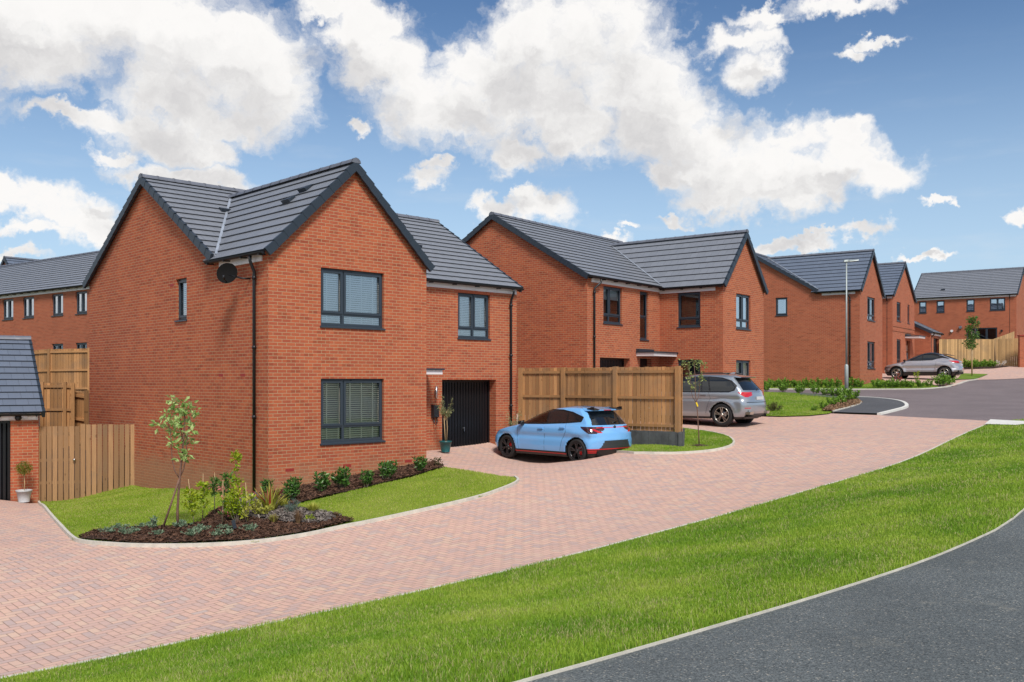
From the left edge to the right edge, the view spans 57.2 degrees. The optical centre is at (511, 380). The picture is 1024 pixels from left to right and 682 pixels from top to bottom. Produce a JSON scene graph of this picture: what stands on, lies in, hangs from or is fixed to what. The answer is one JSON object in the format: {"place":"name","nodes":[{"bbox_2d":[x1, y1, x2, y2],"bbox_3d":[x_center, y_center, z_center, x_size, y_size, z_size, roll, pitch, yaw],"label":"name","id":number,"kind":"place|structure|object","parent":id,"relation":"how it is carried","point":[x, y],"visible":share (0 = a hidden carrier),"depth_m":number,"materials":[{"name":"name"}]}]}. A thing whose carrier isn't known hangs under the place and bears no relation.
{"place":"outdoors","nodes":[
{"label":"outdoors","id":0,"kind":"place"},
{"bbox_2d":[39,393,124,498],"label":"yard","id":1,"kind":"structure","parent":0,"point":[63,467],"depth_m":28.05,"materials":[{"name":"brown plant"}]},
{"bbox_2d":[40,466,515,542],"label":"front lawn","id":2,"kind":"structure","parent":0,"point":[354,514],"depth_m":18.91,"materials":[{"name":"green plant"}]},
{"bbox_2d":[79,492,353,542],"bbox_3d":[-4.873,2.572,17.495,4.029,0.305,4.715,0,0,28],"label":"planting bed","id":3,"kind":"object","parent":2,"relation":"on","point":[296,530],"visible":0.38,"depth_m":16.07,"materials":[{"name":"brown wood"}]},
{"bbox_2d":[118,526,139,533],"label":"ground cover","id":4,"kind":"object","parent":3,"relation":"on","point":[133,529],"visible":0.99,"depth_m":16.32,"materials":[{"name":"green plant"}]},
{"bbox_2d":[146,515,157,528],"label":"ground cover","id":5,"kind":"object","parent":3,"relation":"on","point":[153,522],"visible":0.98,"depth_m":16.75,"materials":[{"name":"green plant"}]},
{"bbox_2d":[149,394,200,526],"bbox_3d":[-6.035,1.464,16.843,0.949,2.454,0.653,0,0,0],"label":"young tree","id":6,"kind":"object","parent":3,"relation":"on","point":[175,424],"visible":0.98,"depth_m":16.82,"materials":[{"name":"green plant"}]},
{"bbox_2d":[180,479,200,525],"bbox_3d":[-5.743,2.203,16.773,0.349,0.886,0.282,0,0,-22],"label":"young shrub","id":7,"kind":"object","parent":3,"relation":"on","point":[192,495],"visible":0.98,"depth_m":16.77,"materials":[{"name":"green plant"}]},
{"bbox_2d":[180,528,201,535],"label":"ground cover","id":8,"kind":"object","parent":3,"relation":"on","point":[190,531],"visible":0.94,"depth_m":16.00,"materials":[{"name":"green plant"}]},
{"bbox_2d":[195,478,214,519],"bbox_3d":[-5.692,2.165,17.279,0.407,0.912,0.293,0,0,0],"label":"young shrub","id":9,"kind":"object","parent":3,"relation":"on","point":[203,489],"visible":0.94,"depth_m":17.28,"materials":[{"name":"green plant"}]},
{"bbox_2d":[207,472,221,513],"bbox_3d":[-5.623,2.165,17.749,0.352,0.861,0.317,0,0,0],"label":"young shrub","id":10,"kind":"object","parent":3,"relation":"on","point":[214,483],"visible":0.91,"depth_m":17.74,"materials":[{"name":"green plant"}]},
{"bbox_2d":[209,528,232,535],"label":"ground cover","id":11,"kind":"object","parent":3,"relation":"on","point":[220,532],"visible":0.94,"depth_m":15.92,"materials":[{"name":"green plant"}]},
{"bbox_2d":[217,471,233,517],"bbox_3d":[-5.298,2.113,17.339,0.339,0.927,0.277,0,0,0],"label":"young shrub","id":12,"kind":"object","parent":3,"relation":"on","point":[225,483],"visible":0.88,"depth_m":17.32,"materials":[{"name":"green plant"}]},
{"bbox_2d":[228,449,244,490],"bbox_3d":[-5.397,1.928,18.356,0.359,1.195,0.356,0,0,0],"label":"young shrub","id":13,"kind":"object","parent":3,"relation":"on","point":[236,455],"visible":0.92,"depth_m":18.32,"materials":[{"name":"green plant"}]},
{"bbox_2d":[220,483,255,521],"bbox_3d":[-5.018,2.204,17.101,0.652,0.719,0.606,0,0,0],"label":"lime shrub","id":14,"kind":"object","parent":3,"relation":"on","point":[233,508],"visible":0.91,"depth_m":17.02,"materials":[{"name":"green plant"}]},
{"bbox_2d":[240,483,253,521],"bbox_3d":[-4.777,2.219,16.924,0.251,0.769,0.222,0,0,-11],"label":"young shrub","id":15,"kind":"object","parent":3,"relation":"on","point":[247,508],"visible":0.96,"depth_m":16.90,"materials":[{"name":"green plant"}]},
{"bbox_2d":[284,498,299,511],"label":"lavender","id":16,"kind":"object","parent":3,"relation":"on","point":[290,508],"visible":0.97,"depth_m":17.58,"materials":[{"name":"grey plant"}]},
{"bbox_2d":[254,507,339,521],"bbox_3d":[-4.799,2.467,18.291,1.319,0.140,4.103,0,0,-37],"label":"slate strip","id":17,"kind":"object","parent":3,"relation":"on","point":[304,516],"visible":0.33,"depth_m":17.03,"materials":[{"name":"grey stone"}]},
{"bbox_2d":[249,498,274,514],"bbox_3d":[-4.638,2.352,17.468,0.499,0.347,0.505,0,0,-43],"label":"euonymus","id":18,"kind":"object","parent":17,"relation":"on","point":[258,508],"visible":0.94,"depth_m":17.41,"materials":[{"name":"yellow plant"}]},
{"bbox_2d":[250,485,289,511],"bbox_3d":[-4.582,2.199,17.800,0.770,0.589,0.850,0,0,0],"label":"cordyline","id":19,"kind":"object","parent":17,"relation":"on","point":[270,498],"visible":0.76,"depth_m":17.68,"materials":[{"name":"green plant"}]},
{"bbox_2d":[238,492,341,521],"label":"slate chippings","id":20,"kind":"object","parent":17,"relation":"on","point":[283,515],"visible":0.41,"depth_m":17.33,"materials":[{"name":"gravel"}]},
{"bbox_2d":[305,502,319,511],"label":"grass tuft","id":21,"kind":"object","parent":17,"relation":"on","point":[313,507],"visible":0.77,"depth_m":17.51,"materials":[{"name":"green plant"}]},
{"bbox_2d":[259,458,443,502],"bbox_3d":[-3.250,2.233,21.392,2.056,0.419,5.587,0,0,42],"label":"wall bed","id":22,"kind":"object","parent":2,"relation":"on","point":[357,483],"visible":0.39,"depth_m":20.23,"materials":[{"name":"brown wood"}]},
{"bbox_2d":[259,478,274,492],"bbox_3d":[-5.309,2.277,20.284,0.324,0.376,0.351,0,0,-35],"label":"laurel","id":23,"kind":"object","parent":22,"relation":"on","point":[265,484],"visible":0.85,"depth_m":20.23,"materials":[{"name":"green plant"}]},
{"bbox_2d":[280,480,299,501],"bbox_3d":[-4.433,2.221,18.808,0.397,0.461,0.429,0,0,-17],"label":"laurel","id":24,"kind":"object","parent":22,"relation":"on","point":[287,490],"visible":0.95,"depth_m":18.80,"materials":[{"name":"green plant"}]},
{"bbox_2d":[286,476,302,489],"bbox_3d":[-4.635,2.204,19.872,0.375,0.402,0.347,0,0,36],"label":"laurel","id":25,"kind":"object","parent":22,"relation":"on","point":[296,480],"visible":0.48,"depth_m":19.84,"materials":[{"name":"green plant"}]},
{"bbox_2d":[312,471,331,491],"bbox_3d":[-4.020,2.120,19.744,0.459,0.496,0.480,0,0,27],"label":"laurel","id":26,"kind":"object","parent":22,"relation":"on","point":[323,482],"visible":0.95,"depth_m":19.72,"materials":[{"name":"green plant"}]},
{"bbox_2d":[329,466,350,487],"bbox_3d":[-3.654,2.065,19.938,0.484,0.520,0.448,0,0,-6],"label":"laurel","id":27,"kind":"object","parent":22,"relation":"on","point":[340,478],"visible":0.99,"depth_m":19.90,"materials":[{"name":"green plant"}]},
{"bbox_2d":[359,469,373,486],"bbox_3d":[-3.131,2.082,20.213,0.392,0.405,0.375,0,0,-32],"label":"laurel","id":28,"kind":"object","parent":22,"relation":"on","point":[368,476],"visible":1,"depth_m":20.18,"materials":[{"name":"green plant"}]},
{"bbox_2d":[378,460,396,478],"bbox_3d":[-2.772,1.998,20.911,0.440,0.472,0.407,0,0,-1],"label":"laurel","id":29,"kind":"object","parent":22,"relation":"on","point":[386,470],"visible":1,"depth_m":20.83,"materials":[{"name":"green plant"}]},
{"bbox_2d":[412,455,427,473],"bbox_3d":[-2.112,1.938,21.839,0.376,0.436,0.406,0,0,-37],"label":"laurel","id":30,"kind":"object","parent":22,"relation":"on","point":[419,465],"visible":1,"depth_m":21.82,"materials":[{"name":"green plant"}]},
{"bbox_2d":[0,413,987,676],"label":"block paving","id":31,"kind":"structure","parent":0,"point":[64,599],"depth_m":15.55,"materials":[{"name":"brick"}]},
{"bbox_2d":[14,459,32,501],"bbox_3d":[-12.663,2.587,24.362,0.470,1.103,0.455,0,0,0],"label":"potted topiary","id":32,"kind":"object","parent":31,"relation":"on","point":[24,495],"visible":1,"depth_m":24.27,"materials":[{"name":"ceramic"}]},
{"bbox_2d":[437,397,452,451],"bbox_3d":[-1.874,1.182,26.405,0.511,1.630,0.478,0,0,-40],"label":"potted olive","id":33,"kind":"object","parent":31,"relation":"on","point":[445,445],"visible":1,"depth_m":26.30,"materials":[{"name":"plant"}]},
{"bbox_2d":[495,406,631,460],"bbox_3d":[1.383,1.468,26.948,2.100,1.528,4.314,0,0,-44],"label":"hatchback","id":34,"kind":"object","parent":31,"relation":"on","point":[574,433],"visible":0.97,"depth_m":25.74,"materials":[{"name":"blue metal"}]},
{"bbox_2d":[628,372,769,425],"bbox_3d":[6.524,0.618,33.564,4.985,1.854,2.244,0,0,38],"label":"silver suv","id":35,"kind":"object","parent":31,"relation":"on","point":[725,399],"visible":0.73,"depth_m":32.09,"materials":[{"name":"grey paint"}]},
{"bbox_2d":[0,0,1023,289],"label":"sky","id":36,"kind":"structure","parent":0,"point":[893,128],"materials":[{"name":"blue"}]},
{"bbox_2d":[0,418,1023,681],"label":"grass verge","id":37,"kind":"object","parent":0,"point":[660,572],"depth_m":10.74,"materials":[{"name":"green plant"}]},
{"bbox_2d":[985,419,1023,424],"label":"kerb slab","id":38,"kind":"structure","parent":37,"relation":"on","point":[1006,422],"depth_m":29.93,"materials":[{"name":"white concrete"}]},
{"bbox_2d":[46,354,1016,499],"bbox_3d":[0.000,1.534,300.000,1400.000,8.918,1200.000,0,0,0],"label":"ground","id":39,"kind":"structure","parent":0,"point":[860,413],"depth_m":36.79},
{"bbox_2d":[0,256,39,265],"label":"gabled house","id":40,"kind":"structure","parent":39,"relation":"on","point":[6,260],"depth_m":62.37,"materials":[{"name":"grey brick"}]},
{"bbox_2d":[0,335,45,502],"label":"brick garage","id":41,"kind":"structure","parent":39,"relation":"on","point":[22,408],"depth_m":24.78,"materials":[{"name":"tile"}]},
{"bbox_2d":[0,421,9,500],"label":"garage door","id":42,"kind":"structure","parent":41,"relation":"in","point":[4,425],"depth_m":24.50,"materials":[{"name":"black metal"}]},
{"bbox_2d":[0,251,99,349],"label":"terraced house","id":43,"kind":"structure","parent":39,"relation":"on","point":[44,303],"depth_m":49.72,"materials":[{"name":"red brick"}]},
{"bbox_2d":[4,299,12,319],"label":"window","id":44,"kind":"structure","parent":43,"relation":"in","point":[8,304],"depth_m":51.44,"materials":[{"name":"grey glass"}]},
{"bbox_2d":[22,297,33,318],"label":"window","id":45,"kind":"structure","parent":43,"relation":"in","point":[28,301],"depth_m":50.12,"materials":[{"name":"grey"}]},
{"bbox_2d":[51,294,62,316],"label":"window","id":46,"kind":"structure","parent":43,"relation":"in","point":[57,298],"depth_m":48.32,"materials":[{"name":"grey glass"}]},
{"bbox_2d":[75,291,86,314],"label":"window","id":47,"kind":"structure","parent":43,"relation":"in","point":[81,296],"depth_m":46.90,"materials":[{"name":"grey glass"}]},
{"bbox_2d":[40,382,74,450],"bbox_3d":[-14.438,1.183,29.901,1.225,2.287,0.570,0,0,0],"label":"timber fence","id":48,"kind":"object","parent":39,"relation":"on","point":[60,409],"visible":0.66,"depth_m":30.02,"materials":[{"name":"brown wood"}]},
{"bbox_2d":[34,348,88,392],"bbox_3d":[-19.601,-0.305,38.563,9.704,2.029,0.630,0,0,20],"label":"timber fence","id":49,"kind":"object","parent":39,"relation":"on","point":[62,365],"visible":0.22,"depth_m":37.83,"materials":[{"name":"brown wood"}]},
{"bbox_2d":[70,390,88,449],"bbox_3d":[-13.811,1.281,29.904,0.981,1.962,0.103,0,0,33],"label":"timber fence","id":50,"kind":"object","parent":39,"relation":"on","point":[81,407],"visible":0.56,"depth_m":29.84,"materials":[{"name":"brown wood"}]},
{"bbox_2d":[39,424,133,501],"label":"fence","id":51,"kind":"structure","parent":39,"relation":"on","point":[68,459],"depth_m":25.30,"materials":[{"name":"brown wood"}]},
{"bbox_2d":[38,476,518,547],"bbox_3d":[-7.488,2.745,19.908,14.018,1.174,7.511,0,0,18],"label":"garden edging","id":52,"kind":"object","parent":39,"relation":"on","point":[70,535],"visible":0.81,"depth_m":16.25,"materials":[{"name":"concrete"}]},
{"bbox_2d":[82,158,523,493],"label":"detached house","id":53,"kind":"structure","parent":39,"relation":"on","point":[326,319],"depth_m":23.01,"materials":[{"name":"red brick"}]},
{"bbox_2d":[174,278,186,321],"bbox_3d":[-8.101,-2.034,23.864,0.705,1.084,0.652,0,0,-44],"label":"window","id":54,"kind":"structure","parent":53,"relation":"in","point":[182,282],"depth_m":23.83,"materials":[{"name":"grey"}]},
{"bbox_2d":[320,379,385,444],"bbox_3d":[-3.959,0.716,22.333,1.831,1.524,0.705,0,0,-44],"label":"window","id":55,"kind":"structure","parent":53,"relation":"in","point":[351,409],"depth_m":22.33,"materials":[{"name":"grey glass"}]},
{"bbox_2d":[320,268,385,329],"bbox_3d":[-3.959,-1.909,22.333,1.831,1.374,0.705,0,0,-44],"label":"window","id":56,"kind":"structure","parent":53,"relation":"in","point":[349,299],"depth_m":22.27,"materials":[{"name":"grey"}]},
{"bbox_2d":[442,380,489,446],"bbox_3d":[-1.455,1.052,28.114,2.130,2.155,0.095,0,0,-44],"label":"garage door","id":57,"kind":"structure","parent":53,"relation":"in","point":[468,423],"depth_m":28.22,"materials":[{"name":"black metal"}]},
{"bbox_2d":[457,293,490,340],"bbox_3d":[-1.349,-1.909,28.269,1.332,1.374,0.705,0,0,-44],"label":"window","id":58,"kind":"structure","parent":53,"relation":"in","point":[472,308],"depth_m":28.13,"materials":[{"name":"grey"}]},
{"bbox_2d":[0,425,983,678],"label":"verge edging","id":59,"kind":"object","parent":39,"relation":"on","point":[487,574],"visible":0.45,"depth_m":13.31,"materials":[{"name":"concrete"}]},
{"bbox_2d":[462,211,768,417],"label":"detached house","id":60,"kind":"structure","parent":39,"relation":"on","point":[587,300],"depth_m":35.29,"materials":[{"name":"red brick"}]},
{"bbox_2d":[600,358,623,367],"bbox_3d":[3.532,0.312,34.132,0.095,2.275,2.070,0,0,38],"label":"garage door","id":61,"kind":"structure","parent":60,"relation":"in","point":[604,362],"depth_m":34.27,"materials":[{"name":"black metal"}]},
{"bbox_2d":[603,286,622,324],"bbox_3d":[3.383,-2.699,34.024,0.705,1.354,1.322,0,0,38],"label":"window","id":62,"kind":"structure","parent":60,"relation":"in","point":[611,296],"depth_m":34.22,"materials":[{"name":"grey"}]},
{"bbox_2d":[640,292,648,340],"bbox_3d":[4.761,-2.449,35.803,0.705,1.854,0.682,0,0,38],"label":"window","id":63,"kind":"structure","parent":60,"relation":"in","point":[643,295],"depth_m":35.89,"materials":[{"name":"grey glass"}]},
{"bbox_2d":[676,292,700,327],"bbox_3d":[6.944,-2.699,36.075,1.012,1.354,0.705,0,0,38],"label":"window","id":64,"kind":"structure","parent":60,"relation":"in","point":[688,303],"depth_m":36.36,"materials":[{"name":"grey glass"}]},
{"bbox_2d":[678,360,699,376],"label":"window","id":65,"kind":"structure","parent":60,"relation":"in","point":[680,363],"depth_m":36.41,"materials":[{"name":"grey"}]},
{"bbox_2d":[736,360,748,375],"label":"window","id":66,"kind":"structure","parent":60,"relation":"in","point":[742,366],"depth_m":36.74,"materials":[{"name":"grey"}]},
{"bbox_2d":[736,294,751,330],"bbox_3d":[8.728,-2.659,36.613,0.705,1.374,1.382,0,0,38],"label":"window","id":67,"kind":"structure","parent":60,"relation":"in","point":[742,301],"depth_m":36.47,"materials":[{"name":"grey"}]},
{"bbox_2d":[631,428,684,446],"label":"retaining wall","id":68,"kind":"structure","parent":39,"relation":"on","point":[669,438],"depth_m":26.15,"materials":[{"name":"grey concrete"}]},
{"bbox_2d":[518,366,680,431],"bbox_3d":[2.462,0.505,27.516,5.489,1.830,0.304,0,0,37],"label":"timber fence","id":69,"kind":"object","parent":68,"relation":"on","point":[572,387],"visible":0.71,"depth_m":27.14,"materials":[{"name":"brown wood"}]},
{"bbox_2d":[616,427,734,453],"bbox_3d":[4.621,1.869,27.697,5.348,0.636,5.214,0,0,-29],"label":"island edging","id":70,"kind":"object","parent":39,"relation":"on","point":[681,452],"visible":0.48,"depth_m":24.92,"materials":[{"name":"concrete"}]},
{"bbox_2d":[514,509,1023,681],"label":"path edging","id":71,"kind":"object","parent":39,"relation":"on","point":[535,677],"visible":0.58,"depth_m":7.01,"materials":[{"name":"concrete"}]},
{"bbox_2d":[755,249,885,384],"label":"detached house","id":72,"kind":"structure","parent":39,"relation":"on","point":[804,317],"depth_m":53.99,"materials":[{"name":"red brick"}]},
{"bbox_2d":[776,298,787,315],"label":"window","id":73,"kind":"structure","parent":72,"relation":"in","point":[781,303],"depth_m":54.81,"materials":[{"name":"grey"}]},
{"bbox_2d":[867,342,874,368],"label":"window","id":74,"kind":"structure","parent":72,"relation":"in","point":[870,345],"depth_m":54.40,"materials":[{"name":"grey glass"}]},
{"bbox_2d":[867,297,875,321],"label":"window","id":75,"kind":"structure","parent":72,"relation":"in","point":[870,301],"depth_m":54.24,"materials":[{"name":"grey"}]},
{"bbox_2d":[843,259,858,390],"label":"street lamp","id":76,"kind":"object","parent":39,"relation":"on","point":[846,370],"visible":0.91,"depth_m":46.66,"materials":[{"name":"metal"}]},
{"bbox_2d":[769,379,976,389],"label":"kerb","id":77,"kind":"structure","parent":39,"relation":"on","point":[898,388],"depth_m":49.46,"materials":[{"name":"concrete"}]},
{"bbox_2d":[858,396,908,414],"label":"footway kerb","id":78,"kind":"structure","parent":39,"relation":"on","point":[906,405],"depth_m":37.28,"materials":[{"name":"white concrete"}]},
{"bbox_2d":[878,261,925,373],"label":"gabled house","id":79,"kind":"structure","parent":39,"relation":"on","point":[898,329],"depth_m":63.66,"materials":[{"name":"red brick"}]},
{"bbox_2d":[914,320,943,355],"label":"brick garage","id":80,"kind":"structure","parent":39,"relation":"on","point":[929,343],"depth_m":67.44,"materials":[{"name":"red brick"}]},
{"bbox_2d":[931,373,947,385],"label":"bush","id":81,"kind":"object","parent":39,"relation":"on","point":[941,381],"visible":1,"depth_m":50.39,"materials":[{"name":"green plant"}]},
{"bbox_2d":[914,267,1023,353],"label":"terraced house","id":82,"kind":"structure","parent":39,"relation":"on","point":[948,303],"depth_m":81.84,"materials":[{"name":"red brick"}]},
{"bbox_2d":[919,301,925,313],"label":"window","id":83,"kind":"structure","parent":82,"relation":"in","point":[922,305],"depth_m":83.51,"materials":[{"name":"grey glass"}]},
{"bbox_2d":[936,301,944,312],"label":"window","id":84,"kind":"structure","parent":82,"relation":"in","point":[940,304],"depth_m":82.64,"materials":[{"name":"grey"}]},
{"bbox_2d":[966,299,974,311],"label":"window","id":85,"kind":"structure","parent":82,"relation":"in","point":[970,302],"depth_m":81.20,"materials":[{"name":"grey glass"}]},
{"bbox_2d":[967,328,996,338],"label":"window","id":86,"kind":"structure","parent":82,"relation":"in","point":[985,333],"depth_m":80.90,"materials":[{"name":"grey glass"}]},
{"bbox_2d":[990,298,1004,310],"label":"window","id":87,"kind":"structure","parent":82,"relation":"in","point":[996,304],"depth_m":80.00,"materials":[{"name":"grey glass"}]},
{"bbox_2d":[622,428,732,451],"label":"island lawn","id":88,"kind":"structure","parent":0,"point":[686,445],"depth_m":25.61,"materials":[{"name":"green plant"}]},
{"bbox_2d":[528,511,1023,681],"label":"path","id":89,"kind":"structure","parent":0,"point":[956,615],"depth_m":6.36,"materials":[{"name":"grey asphalt"}]},
{"bbox_2d":[764,392,839,415],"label":"corner lawn","id":90,"kind":"structure","parent":0,"point":[793,407],"depth_m":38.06,"materials":[{"name":"green plant"}]},
{"bbox_2d":[766,402,783,410],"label":"grass clump","id":91,"kind":"object","parent":90,"relation":"on","point":[772,406],"visible":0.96,"depth_m":37.19,"materials":[{"name":"green plant"}]},
{"bbox_2d":[844,387,859,398],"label":"bush","id":92,"kind":"object","parent":90,"relation":"on","point":[855,395],"visible":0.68,"depth_m":41.27,"materials":[{"name":"green plant"}]},
{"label":"corner bed","id":93,"kind":"structure","parent":90,"relation":"on","visible":0},
{"bbox_2d":[822,398,862,410],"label":"corner bark chips","id":94,"kind":"object","parent":93,"relation":"on","point":[839,405],"visible":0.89,"depth_m":38.43,"materials":[{"name":"brown wood"}]},
{"bbox_2d":[767,380,937,388],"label":"grass","id":95,"kind":"structure","parent":0,"point":[864,386],"depth_m":50.37,"materials":[{"name":"green plant"}]},
{"bbox_2d":[800,393,904,412],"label":"footway","id":96,"kind":"structure","parent":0,"point":[871,405],"depth_m":38.76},
{"bbox_2d":[764,378,1023,420],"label":"road","id":97,"kind":"structure","parent":0,"point":[996,399],"depth_m":42.50,"materials":[{"name":"grey asphalt"}]},
{"bbox_2d":[882,356,1023,385],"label":"court paving","id":98,"kind":"structure","parent":0,"point":[1010,372],"depth_m":60.75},
{"bbox_2d":[884,352,963,378],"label":"crossover","id":99,"kind":"object","parent":98,"relation":"on","point":[930,364],"visible":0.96,"depth_m":54.87,"materials":[{"name":"silver metal"}]},
{"bbox_2d":[910,355,936,359],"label":"side window","id":100,"kind":"structure","parent":99,"relation":"in","point":[925,357],"depth_m":54.99,"materials":[{"name":"black glass"}]},
{"bbox_2d":[939,339,993,361],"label":"board fence","id":101,"kind":"object","parent":98,"relation":"on","point":[983,349],"visible":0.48,"depth_m":69.35,"materials":[{"name":"brown wood"}]},
{"bbox_2d":[994,332,1013,362],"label":"board fence","id":102,"kind":"object","parent":98,"relation":"on","point":[1009,336],"visible":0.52,"depth_m":72.32,"materials":[{"name":"brown wood"}]},
{"bbox_2d":[996,338,1017,366],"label":"board gate","id":103,"kind":"structure","parent":98,"relation":"on","point":[1007,350],"depth_m":69.41,"materials":[{"name":"brown wood"}]},
{"bbox_2d":[1017,335,1023,366],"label":"garden wall","id":104,"kind":"structure","parent":98,"relation":"on","point":[1020,350],"depth_m":67.97,"materials":[{"name":"red brick"}]},
{"bbox_2d":[957,373,986,378],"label":"tree lawn","id":105,"kind":"structure","parent":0,"point":[966,376],"depth_m":59.19,"materials":[{"name":"green plant"}]},
{"bbox_2d":[962,316,980,375],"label":"street tree","id":106,"kind":"object","parent":105,"relation":"on","point":[970,344],"visible":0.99,"depth_m":60.03,"materials":[{"name":"green plant"}]},
{"bbox_3d":[5.171,1.765,25.933,0.631,0.038,0.320,0,0,0],"label":"soil patch","id":107,"kind":"object","parent":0,"visible":0},
{"bbox_2d":[679,359,707,443],"bbox_3d":[5.039,0.591,26.010,0.805,2.448,0.569,0,0,0],"label":"young tree","id":108,"kind":"object","parent":107,"relation":"on","point":[700,362],"visible":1,"depth_m":26.03,"materials":[{"name":"green plant"}]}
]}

